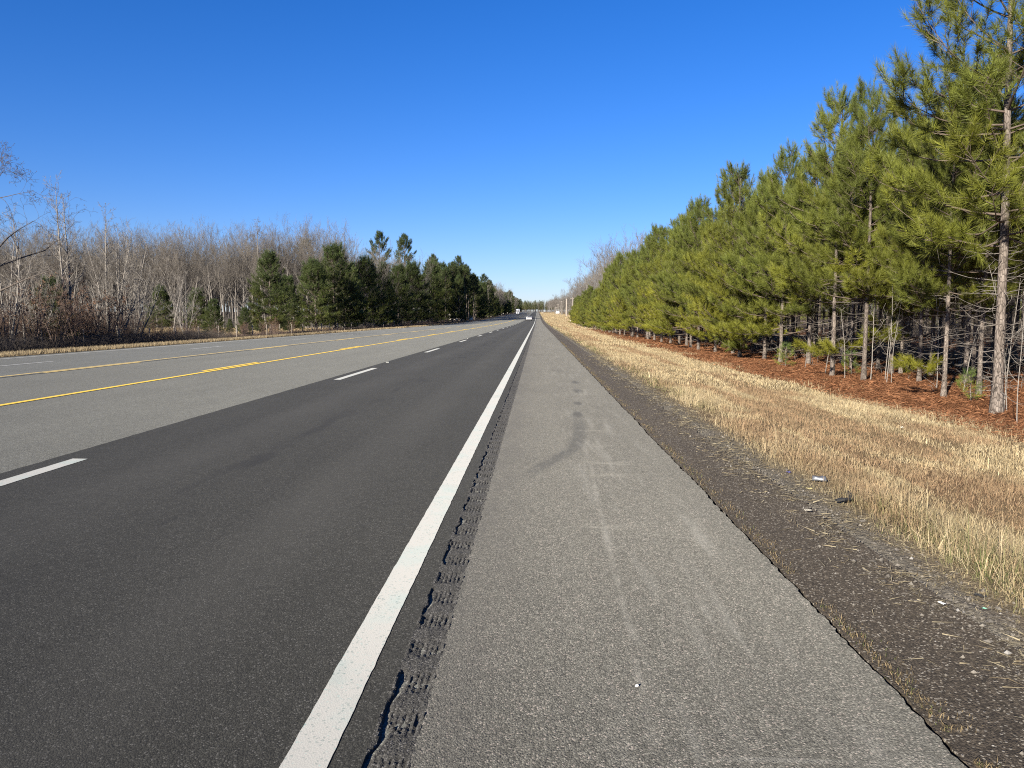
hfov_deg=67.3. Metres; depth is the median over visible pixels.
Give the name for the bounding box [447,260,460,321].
roadside tree
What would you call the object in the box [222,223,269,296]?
forest tree
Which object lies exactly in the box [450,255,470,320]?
tall pine
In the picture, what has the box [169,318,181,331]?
bare shrub
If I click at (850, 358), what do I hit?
pine seedling
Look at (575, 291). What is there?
bare tree
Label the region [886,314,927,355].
pine tree
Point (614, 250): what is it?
bare tree
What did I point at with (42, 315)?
bare shrub
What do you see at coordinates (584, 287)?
bare tree
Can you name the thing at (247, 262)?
forest tree
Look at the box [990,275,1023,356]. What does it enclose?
pine tree
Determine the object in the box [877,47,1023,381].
pine tree
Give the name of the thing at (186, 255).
forest tree
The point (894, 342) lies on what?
thin sapling
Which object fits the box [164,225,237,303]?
forest tree
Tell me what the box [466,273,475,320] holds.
roadside tree
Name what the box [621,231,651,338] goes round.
pine tree
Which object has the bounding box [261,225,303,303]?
forest tree
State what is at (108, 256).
bare tree
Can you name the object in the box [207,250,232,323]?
forest tree
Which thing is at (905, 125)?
pine tree
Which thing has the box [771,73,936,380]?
pine tree
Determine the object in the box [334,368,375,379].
lane dash
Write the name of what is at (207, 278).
bare tree
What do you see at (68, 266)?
bare tree
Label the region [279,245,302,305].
forest tree
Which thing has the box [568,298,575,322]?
pine tree
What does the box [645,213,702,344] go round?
pine tree
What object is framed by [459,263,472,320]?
roadside tree
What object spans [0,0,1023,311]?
sky
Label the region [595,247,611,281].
bare tree
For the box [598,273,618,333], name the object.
pine tree
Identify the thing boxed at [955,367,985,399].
pine seedling
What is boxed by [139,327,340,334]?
field grass
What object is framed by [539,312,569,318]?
verge grass
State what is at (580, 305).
pine tree
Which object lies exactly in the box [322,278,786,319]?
roadside woods
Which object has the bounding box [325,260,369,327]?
evergreen tree
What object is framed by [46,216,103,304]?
forest tree
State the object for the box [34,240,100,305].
forest tree
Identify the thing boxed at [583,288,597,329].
pine tree
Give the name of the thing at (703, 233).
pine tree
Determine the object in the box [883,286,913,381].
thin sapling
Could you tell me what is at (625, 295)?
pine tree
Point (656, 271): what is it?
pine tree
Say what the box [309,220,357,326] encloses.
forest tree
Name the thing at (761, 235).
pine tree
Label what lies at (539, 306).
hill woods
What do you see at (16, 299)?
bare tree
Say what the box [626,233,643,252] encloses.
bare tree
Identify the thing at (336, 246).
forest tree
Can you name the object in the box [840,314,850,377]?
thin sapling
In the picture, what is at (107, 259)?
forest tree
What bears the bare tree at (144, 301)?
on the ground at (906, 565)
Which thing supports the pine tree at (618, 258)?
on the ground at (906, 565)
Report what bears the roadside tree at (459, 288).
on the ground at (906, 565)
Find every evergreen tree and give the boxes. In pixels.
[243,248,293,332]
[266,274,305,331]
[289,255,342,329]
[311,240,367,329]
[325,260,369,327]
[343,252,394,327]
[367,260,400,324]
[385,262,420,325]
[390,258,436,323]
[415,259,448,322]
[428,261,461,321]
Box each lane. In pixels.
[0,311,529,377]
[0,311,536,767]
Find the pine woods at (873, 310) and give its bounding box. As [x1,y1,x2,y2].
[701,277,1023,349]
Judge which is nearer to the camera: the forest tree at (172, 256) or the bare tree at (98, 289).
the bare tree at (98, 289)
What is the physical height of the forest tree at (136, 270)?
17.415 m
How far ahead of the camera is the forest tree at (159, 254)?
143.71 m
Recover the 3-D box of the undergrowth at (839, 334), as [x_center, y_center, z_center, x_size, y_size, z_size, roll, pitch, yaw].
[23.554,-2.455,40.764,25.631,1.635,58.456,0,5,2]
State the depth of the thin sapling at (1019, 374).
13.08 m
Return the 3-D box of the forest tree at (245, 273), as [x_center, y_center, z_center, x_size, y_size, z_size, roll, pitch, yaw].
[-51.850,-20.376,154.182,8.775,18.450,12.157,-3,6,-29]
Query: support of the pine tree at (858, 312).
on the ground at (906, 565)
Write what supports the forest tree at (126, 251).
on the ground at (906, 565)
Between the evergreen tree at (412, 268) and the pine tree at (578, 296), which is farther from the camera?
the evergreen tree at (412, 268)
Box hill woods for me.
[522,300,570,311]
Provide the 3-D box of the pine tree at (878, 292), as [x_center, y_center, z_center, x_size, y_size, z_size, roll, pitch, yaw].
[10.794,-3.677,20.990,3.761,7.448,3.747,2,5,19]
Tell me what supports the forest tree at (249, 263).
on the ground at (906, 565)
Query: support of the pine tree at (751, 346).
on the ground at (906, 565)
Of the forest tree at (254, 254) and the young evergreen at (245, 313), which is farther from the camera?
the forest tree at (254, 254)
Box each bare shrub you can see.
[0,293,21,349]
[2,272,55,348]
[26,273,85,348]
[49,287,89,347]
[52,292,99,341]
[73,297,110,342]
[75,278,136,343]
[115,319,132,343]
[151,319,162,336]
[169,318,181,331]
[181,321,194,332]
[255,323,267,334]
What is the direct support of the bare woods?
on the ground at (906, 565)
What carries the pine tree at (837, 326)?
on the ground at (906, 565)
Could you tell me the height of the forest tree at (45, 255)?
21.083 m
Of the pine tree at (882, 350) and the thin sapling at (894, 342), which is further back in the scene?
the pine tree at (882, 350)
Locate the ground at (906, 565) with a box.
[0,311,1023,653]
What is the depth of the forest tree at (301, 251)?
144.60 m
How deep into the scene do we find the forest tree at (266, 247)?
137.60 m
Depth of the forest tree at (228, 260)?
139.59 m
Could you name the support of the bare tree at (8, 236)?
on the ground at (906, 565)
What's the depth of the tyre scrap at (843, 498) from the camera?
6.15 m
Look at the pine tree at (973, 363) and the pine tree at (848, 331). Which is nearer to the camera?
the pine tree at (973, 363)
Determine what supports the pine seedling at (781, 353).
on the ground at (906, 565)
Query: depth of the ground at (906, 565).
7.87 m
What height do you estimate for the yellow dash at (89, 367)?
0.001 m
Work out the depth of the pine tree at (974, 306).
30.36 m
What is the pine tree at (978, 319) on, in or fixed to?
on the ground at (906, 565)
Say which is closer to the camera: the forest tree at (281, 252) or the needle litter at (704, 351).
the needle litter at (704, 351)
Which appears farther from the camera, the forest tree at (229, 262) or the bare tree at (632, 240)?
the bare tree at (632, 240)
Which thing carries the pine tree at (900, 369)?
on the ground at (906, 565)
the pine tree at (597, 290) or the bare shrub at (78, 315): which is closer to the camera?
the bare shrub at (78, 315)
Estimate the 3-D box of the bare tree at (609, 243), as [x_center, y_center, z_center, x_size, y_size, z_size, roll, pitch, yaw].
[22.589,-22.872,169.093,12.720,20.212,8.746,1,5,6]
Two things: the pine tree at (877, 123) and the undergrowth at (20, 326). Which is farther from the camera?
the undergrowth at (20, 326)
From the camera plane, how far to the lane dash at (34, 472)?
6.95 m
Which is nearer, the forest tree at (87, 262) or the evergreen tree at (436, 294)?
the forest tree at (87, 262)
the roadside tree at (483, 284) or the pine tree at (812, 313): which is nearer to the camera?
the pine tree at (812, 313)
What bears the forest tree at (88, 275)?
on the ground at (906, 565)
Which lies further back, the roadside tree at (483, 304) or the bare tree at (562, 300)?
the bare tree at (562, 300)
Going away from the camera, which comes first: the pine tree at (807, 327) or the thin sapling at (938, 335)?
the thin sapling at (938, 335)
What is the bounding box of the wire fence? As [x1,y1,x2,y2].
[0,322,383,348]
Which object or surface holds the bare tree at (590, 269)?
on the ground at (906, 565)
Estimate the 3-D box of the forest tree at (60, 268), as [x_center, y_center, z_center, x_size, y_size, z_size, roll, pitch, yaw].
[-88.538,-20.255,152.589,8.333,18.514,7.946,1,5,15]
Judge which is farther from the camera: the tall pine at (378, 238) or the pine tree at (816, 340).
the tall pine at (378, 238)
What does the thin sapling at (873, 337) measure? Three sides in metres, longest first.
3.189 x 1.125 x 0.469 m
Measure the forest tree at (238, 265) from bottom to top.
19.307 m
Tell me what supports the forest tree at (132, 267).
on the ground at (906, 565)
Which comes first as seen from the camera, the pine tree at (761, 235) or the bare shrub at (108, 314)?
the pine tree at (761, 235)
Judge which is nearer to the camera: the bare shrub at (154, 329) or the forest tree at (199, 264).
the bare shrub at (154, 329)
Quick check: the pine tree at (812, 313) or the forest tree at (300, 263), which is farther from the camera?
the forest tree at (300, 263)
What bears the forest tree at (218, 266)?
on the ground at (906, 565)
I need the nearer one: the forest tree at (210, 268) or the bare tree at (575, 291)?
the forest tree at (210, 268)
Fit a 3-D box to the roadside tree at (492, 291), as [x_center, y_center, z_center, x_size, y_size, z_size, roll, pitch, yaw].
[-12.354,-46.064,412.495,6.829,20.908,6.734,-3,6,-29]
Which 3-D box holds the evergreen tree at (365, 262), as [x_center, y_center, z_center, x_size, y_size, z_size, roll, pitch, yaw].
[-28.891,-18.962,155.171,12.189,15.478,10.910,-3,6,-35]
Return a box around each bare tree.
[0,142,101,291]
[0,202,42,346]
[0,230,44,349]
[10,251,74,341]
[31,173,87,303]
[39,191,96,325]
[66,258,116,331]
[77,221,165,340]
[81,203,132,334]
[109,235,177,336]
[155,263,187,328]
[158,271,203,331]
[196,258,217,327]
[233,274,252,312]
[246,219,277,326]
[558,289,567,314]
[569,281,581,299]
[574,264,591,293]
[575,253,603,287]
[576,271,600,295]
[579,258,602,288]
[587,242,636,265]
[590,233,628,275]
[590,257,609,286]
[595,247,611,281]
[598,242,627,271]
[610,224,646,261]
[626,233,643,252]
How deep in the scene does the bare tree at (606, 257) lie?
174.86 m
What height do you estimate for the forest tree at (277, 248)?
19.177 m
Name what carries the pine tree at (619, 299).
on the ground at (906, 565)
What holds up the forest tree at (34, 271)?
on the ground at (906, 565)
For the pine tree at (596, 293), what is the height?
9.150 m
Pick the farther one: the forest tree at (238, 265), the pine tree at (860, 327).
the forest tree at (238, 265)
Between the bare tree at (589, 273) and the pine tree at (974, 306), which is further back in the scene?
the bare tree at (589, 273)
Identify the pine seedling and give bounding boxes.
[774,341,795,365]
[840,349,860,373]
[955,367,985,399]
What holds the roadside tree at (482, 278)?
on the ground at (906, 565)
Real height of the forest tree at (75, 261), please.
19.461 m
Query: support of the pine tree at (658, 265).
on the ground at (906, 565)
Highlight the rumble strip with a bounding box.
[362,315,536,767]
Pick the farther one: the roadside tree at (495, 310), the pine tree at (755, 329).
the roadside tree at (495, 310)
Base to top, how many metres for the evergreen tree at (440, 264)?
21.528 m
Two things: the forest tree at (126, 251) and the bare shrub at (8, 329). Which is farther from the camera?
the forest tree at (126, 251)
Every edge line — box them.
[6,314,511,358]
[279,313,536,767]
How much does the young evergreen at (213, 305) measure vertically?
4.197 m
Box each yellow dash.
[43,362,136,372]
[202,362,257,370]
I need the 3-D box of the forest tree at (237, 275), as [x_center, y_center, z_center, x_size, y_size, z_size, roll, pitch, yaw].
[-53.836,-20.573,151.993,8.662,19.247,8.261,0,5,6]
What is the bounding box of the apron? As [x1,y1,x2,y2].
[539,313,1023,767]
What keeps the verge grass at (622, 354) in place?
on the ground at (906, 565)
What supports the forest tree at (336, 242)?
on the ground at (906, 565)
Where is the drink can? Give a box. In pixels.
[812,475,826,481]
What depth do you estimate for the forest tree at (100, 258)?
149.71 m
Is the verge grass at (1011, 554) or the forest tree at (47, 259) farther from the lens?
the forest tree at (47, 259)
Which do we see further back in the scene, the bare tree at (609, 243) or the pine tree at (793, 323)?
the bare tree at (609, 243)
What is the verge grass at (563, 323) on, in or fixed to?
on the ground at (906, 565)
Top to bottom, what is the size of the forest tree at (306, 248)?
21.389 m
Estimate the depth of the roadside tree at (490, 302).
418.86 m
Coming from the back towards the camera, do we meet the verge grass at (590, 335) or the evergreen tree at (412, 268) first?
the evergreen tree at (412, 268)
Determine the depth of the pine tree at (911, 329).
41.58 m
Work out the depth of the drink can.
6.99 m
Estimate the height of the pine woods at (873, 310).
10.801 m
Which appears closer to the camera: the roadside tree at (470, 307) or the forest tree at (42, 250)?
the forest tree at (42, 250)
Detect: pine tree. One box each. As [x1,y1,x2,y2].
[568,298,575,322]
[570,295,580,325]
[573,297,580,325]
[574,292,585,323]
[577,284,593,328]
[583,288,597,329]
[583,295,594,328]
[589,267,613,331]
[590,263,610,331]
[594,259,621,332]
[595,249,624,333]
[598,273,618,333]
[603,264,634,334]
[606,252,636,335]
[607,251,636,336]
[607,265,634,336]
[609,247,639,337]
[620,242,654,338]
[620,249,646,337]
[621,222,663,339]
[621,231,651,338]
[630,226,682,341]
[637,226,683,342]
[641,217,685,343]
[644,195,718,347]
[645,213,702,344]
[652,191,722,348]
[675,204,731,351]
[678,166,770,353]
[681,159,797,356]
[706,197,776,351]
[707,168,803,358]
[710,140,827,362]
[739,142,851,363]
[753,81,891,375]
[764,178,802,353]
[766,188,789,350]
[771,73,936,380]
[785,291,807,346]
[786,290,806,341]
[788,129,880,367]
[795,136,863,363]
[798,297,817,343]
[799,241,832,356]
[803,281,826,346]
[805,294,827,338]
[813,177,851,359]
[816,110,937,373]
[823,291,839,339]
[826,248,846,344]
[836,202,858,340]
[838,148,906,368]
[839,108,996,382]
[839,301,855,341]
[842,286,877,352]
[854,113,1015,375]
[855,297,874,343]
[857,0,1023,414]
[861,75,1023,396]
[869,309,898,357]
[873,142,930,373]
[875,152,917,371]
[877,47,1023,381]
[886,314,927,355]
[901,294,917,347]
[909,112,1021,379]
[910,46,1023,394]
[926,286,949,350]
[939,271,993,366]
[957,270,996,348]
[966,278,995,352]
[973,149,1023,373]
[990,147,1023,362]
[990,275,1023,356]
[992,151,1023,362]
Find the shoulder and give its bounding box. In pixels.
[409,311,966,767]
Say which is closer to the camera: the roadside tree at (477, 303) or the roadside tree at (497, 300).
the roadside tree at (477, 303)
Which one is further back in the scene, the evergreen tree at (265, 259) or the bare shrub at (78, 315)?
the evergreen tree at (265, 259)
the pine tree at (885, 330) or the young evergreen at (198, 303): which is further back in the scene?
the young evergreen at (198, 303)
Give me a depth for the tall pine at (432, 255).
293.41 m
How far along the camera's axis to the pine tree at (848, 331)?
48.78 m
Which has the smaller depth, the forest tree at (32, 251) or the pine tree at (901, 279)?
the pine tree at (901, 279)
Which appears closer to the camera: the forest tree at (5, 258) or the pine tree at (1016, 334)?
the pine tree at (1016, 334)
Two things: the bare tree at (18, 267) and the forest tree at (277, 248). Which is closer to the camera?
the bare tree at (18, 267)
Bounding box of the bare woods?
[0,218,443,326]
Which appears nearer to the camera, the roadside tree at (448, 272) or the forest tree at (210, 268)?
the forest tree at (210, 268)
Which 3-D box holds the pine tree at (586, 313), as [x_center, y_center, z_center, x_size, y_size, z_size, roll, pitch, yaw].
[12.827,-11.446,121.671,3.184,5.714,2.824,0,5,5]
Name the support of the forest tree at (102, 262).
on the ground at (906, 565)
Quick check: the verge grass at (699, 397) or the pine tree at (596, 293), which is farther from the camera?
the pine tree at (596, 293)
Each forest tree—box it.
[0,221,46,310]
[0,221,55,315]
[0,228,33,286]
[0,240,21,317]
[0,243,38,302]
[0,244,35,288]
[1,248,15,304]
[3,218,56,291]
[4,228,63,296]
[16,245,44,304]
[24,229,68,306]
[25,226,63,307]
[29,234,64,278]
[32,215,84,284]
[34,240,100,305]
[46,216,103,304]
[46,240,79,292]
[53,237,82,298]
[55,238,93,297]
[57,252,90,316]
[60,254,87,305]
[74,225,107,308]
[74,229,135,314]
[76,221,123,319]
[77,249,102,307]
[78,228,120,295]
[80,230,123,295]
[84,234,120,308]
[89,221,140,317]
[92,233,122,304]
[99,217,159,324]
[99,218,158,315]
[99,234,166,318]
[114,237,153,316]
[115,231,171,304]
[118,248,145,299]
[121,227,166,314]
[136,249,173,321]
[139,226,188,320]
[140,239,178,327]
[146,231,189,327]
[147,221,195,325]
[151,233,221,324]
[151,246,183,313]
[152,239,213,320]
[154,234,195,300]
[155,220,214,327]
[163,223,200,310]
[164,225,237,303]
[170,216,227,300]
[176,226,216,308]
[183,239,235,317]
[189,253,212,324]
[192,235,240,310]
[201,220,250,326]
[204,236,243,327]
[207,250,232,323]
[214,227,267,327]
[216,241,246,318]
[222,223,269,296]
[222,235,252,323]
[228,234,283,325]
[229,240,268,302]
[231,236,267,307]
[232,220,280,320]
[233,220,281,316]
[233,221,292,298]
[254,223,291,327]
[255,236,299,284]
[257,230,288,306]
[259,214,309,323]
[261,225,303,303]
[262,225,312,289]
[271,231,317,325]
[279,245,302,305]
[284,224,326,327]
[285,220,332,327]
[289,232,319,325]
[290,217,328,327]
[294,217,339,326]
[294,233,325,327]
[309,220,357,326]
[310,233,354,263]
[316,229,356,327]
[316,233,359,327]
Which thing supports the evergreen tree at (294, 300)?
on the ground at (906, 565)
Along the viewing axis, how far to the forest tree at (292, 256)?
143.41 m
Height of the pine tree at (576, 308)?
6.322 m
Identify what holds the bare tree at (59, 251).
on the ground at (906, 565)
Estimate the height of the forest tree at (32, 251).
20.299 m
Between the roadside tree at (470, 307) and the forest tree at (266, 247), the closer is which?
the forest tree at (266, 247)
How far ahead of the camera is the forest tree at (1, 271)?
140.43 m
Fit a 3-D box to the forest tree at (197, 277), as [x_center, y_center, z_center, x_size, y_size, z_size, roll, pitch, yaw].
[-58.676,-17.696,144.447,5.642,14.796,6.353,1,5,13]
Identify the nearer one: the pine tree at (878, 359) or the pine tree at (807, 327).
the pine tree at (878, 359)
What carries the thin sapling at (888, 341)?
on the ground at (906, 565)
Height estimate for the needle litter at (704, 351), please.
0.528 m
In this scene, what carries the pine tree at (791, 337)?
on the ground at (906, 565)
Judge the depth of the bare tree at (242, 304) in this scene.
99.33 m
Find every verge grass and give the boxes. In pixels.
[0,333,310,356]
[282,322,457,334]
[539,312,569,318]
[543,319,639,328]
[553,327,675,347]
[578,340,863,392]
[638,374,1023,478]
[732,442,1023,631]
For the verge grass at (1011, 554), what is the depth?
5.80 m
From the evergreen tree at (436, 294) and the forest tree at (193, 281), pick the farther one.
the evergreen tree at (436, 294)
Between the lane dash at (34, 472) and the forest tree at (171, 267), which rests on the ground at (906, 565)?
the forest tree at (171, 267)
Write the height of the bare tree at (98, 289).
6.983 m
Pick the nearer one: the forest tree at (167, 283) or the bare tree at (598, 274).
the forest tree at (167, 283)
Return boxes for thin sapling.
[812,282,849,371]
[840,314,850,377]
[870,292,886,378]
[874,301,898,378]
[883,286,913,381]
[888,305,902,381]
[928,269,951,388]
[963,318,979,389]
[982,278,1023,407]
[988,263,1022,410]
[1006,318,1023,422]
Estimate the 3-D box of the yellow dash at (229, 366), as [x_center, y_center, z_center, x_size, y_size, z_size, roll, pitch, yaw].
[-7.773,-0.497,21.402,0.135,0.001,3.800,0,5,2]
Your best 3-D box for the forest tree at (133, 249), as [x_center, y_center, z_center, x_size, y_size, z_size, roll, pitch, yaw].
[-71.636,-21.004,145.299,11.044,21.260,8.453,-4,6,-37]
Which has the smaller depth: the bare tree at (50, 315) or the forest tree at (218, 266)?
the bare tree at (50, 315)
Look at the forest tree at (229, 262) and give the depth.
144.09 m
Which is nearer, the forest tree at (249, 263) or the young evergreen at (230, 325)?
the young evergreen at (230, 325)
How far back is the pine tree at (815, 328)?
33.69 m
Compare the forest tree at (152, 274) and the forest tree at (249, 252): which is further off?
the forest tree at (152, 274)
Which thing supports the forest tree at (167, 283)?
on the ground at (906, 565)
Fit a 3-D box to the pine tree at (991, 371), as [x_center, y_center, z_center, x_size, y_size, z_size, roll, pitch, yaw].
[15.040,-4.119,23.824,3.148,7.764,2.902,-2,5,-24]
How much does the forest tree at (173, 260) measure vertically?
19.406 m
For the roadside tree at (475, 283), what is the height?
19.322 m
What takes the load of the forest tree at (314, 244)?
on the ground at (906, 565)
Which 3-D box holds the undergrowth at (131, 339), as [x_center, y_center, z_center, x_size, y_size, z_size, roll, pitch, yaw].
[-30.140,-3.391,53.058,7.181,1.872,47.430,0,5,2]
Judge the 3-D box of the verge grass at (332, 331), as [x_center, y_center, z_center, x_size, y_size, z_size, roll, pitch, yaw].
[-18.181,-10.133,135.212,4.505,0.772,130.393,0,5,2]
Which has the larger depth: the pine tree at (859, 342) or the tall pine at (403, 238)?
the tall pine at (403, 238)
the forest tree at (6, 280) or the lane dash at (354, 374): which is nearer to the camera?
the lane dash at (354, 374)
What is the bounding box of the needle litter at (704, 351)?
[616,336,1023,441]
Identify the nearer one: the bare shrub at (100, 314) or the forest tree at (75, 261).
the bare shrub at (100, 314)
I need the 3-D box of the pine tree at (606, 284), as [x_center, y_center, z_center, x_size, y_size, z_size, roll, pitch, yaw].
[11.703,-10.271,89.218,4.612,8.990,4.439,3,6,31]
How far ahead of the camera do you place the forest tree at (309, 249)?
149.17 m
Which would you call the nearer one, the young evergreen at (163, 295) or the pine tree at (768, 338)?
the pine tree at (768, 338)
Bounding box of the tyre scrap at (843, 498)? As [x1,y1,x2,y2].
[835,490,853,500]
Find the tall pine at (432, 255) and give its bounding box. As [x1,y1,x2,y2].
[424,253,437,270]
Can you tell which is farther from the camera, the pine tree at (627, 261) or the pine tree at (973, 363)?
the pine tree at (627, 261)
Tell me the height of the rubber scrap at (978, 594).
0.017 m
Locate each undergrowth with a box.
[0,291,180,349]
[0,324,232,351]
[11,306,383,328]
[142,320,454,342]
[659,327,1023,390]
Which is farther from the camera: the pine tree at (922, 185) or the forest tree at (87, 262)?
the forest tree at (87, 262)
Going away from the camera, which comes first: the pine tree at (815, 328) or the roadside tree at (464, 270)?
the pine tree at (815, 328)
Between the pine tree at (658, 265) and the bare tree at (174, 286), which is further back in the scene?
the bare tree at (174, 286)
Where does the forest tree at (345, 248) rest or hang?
on the ground at (906, 565)
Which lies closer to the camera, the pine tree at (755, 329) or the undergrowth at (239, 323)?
the pine tree at (755, 329)
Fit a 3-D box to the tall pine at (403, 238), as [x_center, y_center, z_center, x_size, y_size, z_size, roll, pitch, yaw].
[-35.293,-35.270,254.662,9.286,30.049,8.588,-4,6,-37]
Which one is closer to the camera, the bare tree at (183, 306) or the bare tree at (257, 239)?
the bare tree at (183, 306)
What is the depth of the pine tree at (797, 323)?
51.02 m
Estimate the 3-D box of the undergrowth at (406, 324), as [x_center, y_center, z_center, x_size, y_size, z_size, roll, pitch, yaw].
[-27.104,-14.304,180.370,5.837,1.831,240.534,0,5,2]
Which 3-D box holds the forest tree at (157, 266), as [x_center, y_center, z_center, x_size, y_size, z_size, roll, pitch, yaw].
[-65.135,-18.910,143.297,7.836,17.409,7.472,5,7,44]
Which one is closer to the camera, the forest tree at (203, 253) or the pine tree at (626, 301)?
the pine tree at (626, 301)
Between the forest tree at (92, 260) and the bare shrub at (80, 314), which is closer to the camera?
the bare shrub at (80, 314)
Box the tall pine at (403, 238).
[393,233,416,322]
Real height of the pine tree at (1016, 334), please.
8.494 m
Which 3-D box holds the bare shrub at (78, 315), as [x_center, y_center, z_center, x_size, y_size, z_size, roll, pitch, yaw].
[-30.834,-4.491,54.075,3.303,3.979,3.209,-2,5,-17]
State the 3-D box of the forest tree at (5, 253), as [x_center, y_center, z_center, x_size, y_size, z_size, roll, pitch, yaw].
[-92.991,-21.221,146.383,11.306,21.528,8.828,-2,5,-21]
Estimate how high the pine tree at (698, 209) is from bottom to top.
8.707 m
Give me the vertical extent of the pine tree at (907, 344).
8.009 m
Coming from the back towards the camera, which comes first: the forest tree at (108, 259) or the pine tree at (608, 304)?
the forest tree at (108, 259)
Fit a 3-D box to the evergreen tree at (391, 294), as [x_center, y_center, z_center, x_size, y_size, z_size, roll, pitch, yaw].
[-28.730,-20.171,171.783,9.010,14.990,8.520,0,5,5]
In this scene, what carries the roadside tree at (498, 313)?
on the ground at (906, 565)
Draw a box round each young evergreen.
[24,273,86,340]
[141,285,178,327]
[180,286,215,328]
[197,297,225,336]
[226,319,233,332]
[233,307,255,334]
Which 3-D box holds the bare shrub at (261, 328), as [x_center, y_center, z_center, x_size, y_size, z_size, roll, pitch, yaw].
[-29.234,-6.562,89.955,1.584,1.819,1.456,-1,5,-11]
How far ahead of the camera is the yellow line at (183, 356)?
24.98 m
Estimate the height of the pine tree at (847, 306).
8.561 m
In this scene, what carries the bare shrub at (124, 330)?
on the ground at (906, 565)
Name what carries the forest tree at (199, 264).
on the ground at (906, 565)
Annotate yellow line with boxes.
[0,319,515,405]
[0,322,490,376]
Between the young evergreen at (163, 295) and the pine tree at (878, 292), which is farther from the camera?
the young evergreen at (163, 295)
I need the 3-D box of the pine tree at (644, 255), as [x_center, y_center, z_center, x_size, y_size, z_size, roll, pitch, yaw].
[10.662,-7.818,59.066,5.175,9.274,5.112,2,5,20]
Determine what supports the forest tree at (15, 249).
on the ground at (906, 565)
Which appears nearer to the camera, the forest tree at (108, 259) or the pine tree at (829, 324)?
the pine tree at (829, 324)
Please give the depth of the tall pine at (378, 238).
223.10 m
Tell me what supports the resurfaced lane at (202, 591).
on the road
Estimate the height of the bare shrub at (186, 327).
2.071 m
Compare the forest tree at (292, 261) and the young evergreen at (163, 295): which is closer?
the young evergreen at (163, 295)
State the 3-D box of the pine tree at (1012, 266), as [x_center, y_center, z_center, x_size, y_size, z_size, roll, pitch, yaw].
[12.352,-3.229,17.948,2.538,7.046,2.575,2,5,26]
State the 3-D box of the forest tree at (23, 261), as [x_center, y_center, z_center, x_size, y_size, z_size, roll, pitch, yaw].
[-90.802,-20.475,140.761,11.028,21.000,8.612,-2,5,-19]
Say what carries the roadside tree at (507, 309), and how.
on the ground at (906, 565)
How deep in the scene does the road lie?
14.95 m
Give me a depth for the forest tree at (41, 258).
141.15 m
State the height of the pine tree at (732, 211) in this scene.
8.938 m
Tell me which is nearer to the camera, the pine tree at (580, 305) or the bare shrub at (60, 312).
the bare shrub at (60, 312)
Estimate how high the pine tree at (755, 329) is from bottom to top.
8.493 m
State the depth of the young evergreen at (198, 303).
116.94 m
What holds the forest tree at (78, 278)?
on the ground at (906, 565)
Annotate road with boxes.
[0,311,533,767]
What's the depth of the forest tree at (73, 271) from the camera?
156.64 m
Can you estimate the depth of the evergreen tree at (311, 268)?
122.12 m
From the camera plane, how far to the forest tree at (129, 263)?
149.02 m
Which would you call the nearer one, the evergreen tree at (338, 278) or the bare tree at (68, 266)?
the bare tree at (68, 266)
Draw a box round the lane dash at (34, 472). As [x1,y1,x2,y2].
[0,458,85,485]
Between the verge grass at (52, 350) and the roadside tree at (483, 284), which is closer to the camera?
the verge grass at (52, 350)
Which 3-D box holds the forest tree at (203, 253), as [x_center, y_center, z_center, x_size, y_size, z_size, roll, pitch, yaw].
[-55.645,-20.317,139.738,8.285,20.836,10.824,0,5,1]
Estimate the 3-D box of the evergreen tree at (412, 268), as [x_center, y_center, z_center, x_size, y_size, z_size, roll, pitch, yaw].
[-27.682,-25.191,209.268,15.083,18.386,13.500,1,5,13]
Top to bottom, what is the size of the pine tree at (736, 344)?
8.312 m
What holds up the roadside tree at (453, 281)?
on the ground at (906, 565)
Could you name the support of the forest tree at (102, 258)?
on the ground at (906, 565)
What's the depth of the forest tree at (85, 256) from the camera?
141.93 m
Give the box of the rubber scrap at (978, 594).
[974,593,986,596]
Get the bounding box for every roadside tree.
[437,266,452,322]
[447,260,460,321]
[448,274,469,321]
[450,264,459,321]
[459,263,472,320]
[460,265,471,321]
[463,294,475,318]
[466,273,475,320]
[469,274,479,319]
[470,279,485,318]
[475,288,487,318]
[479,273,490,291]
[480,282,491,318]
[486,278,494,296]
[488,289,493,315]
[490,289,498,315]
[492,287,498,315]
[493,288,500,316]
[504,293,510,312]
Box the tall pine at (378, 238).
[365,230,391,302]
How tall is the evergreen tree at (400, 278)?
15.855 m
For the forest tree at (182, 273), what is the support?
on the ground at (906, 565)

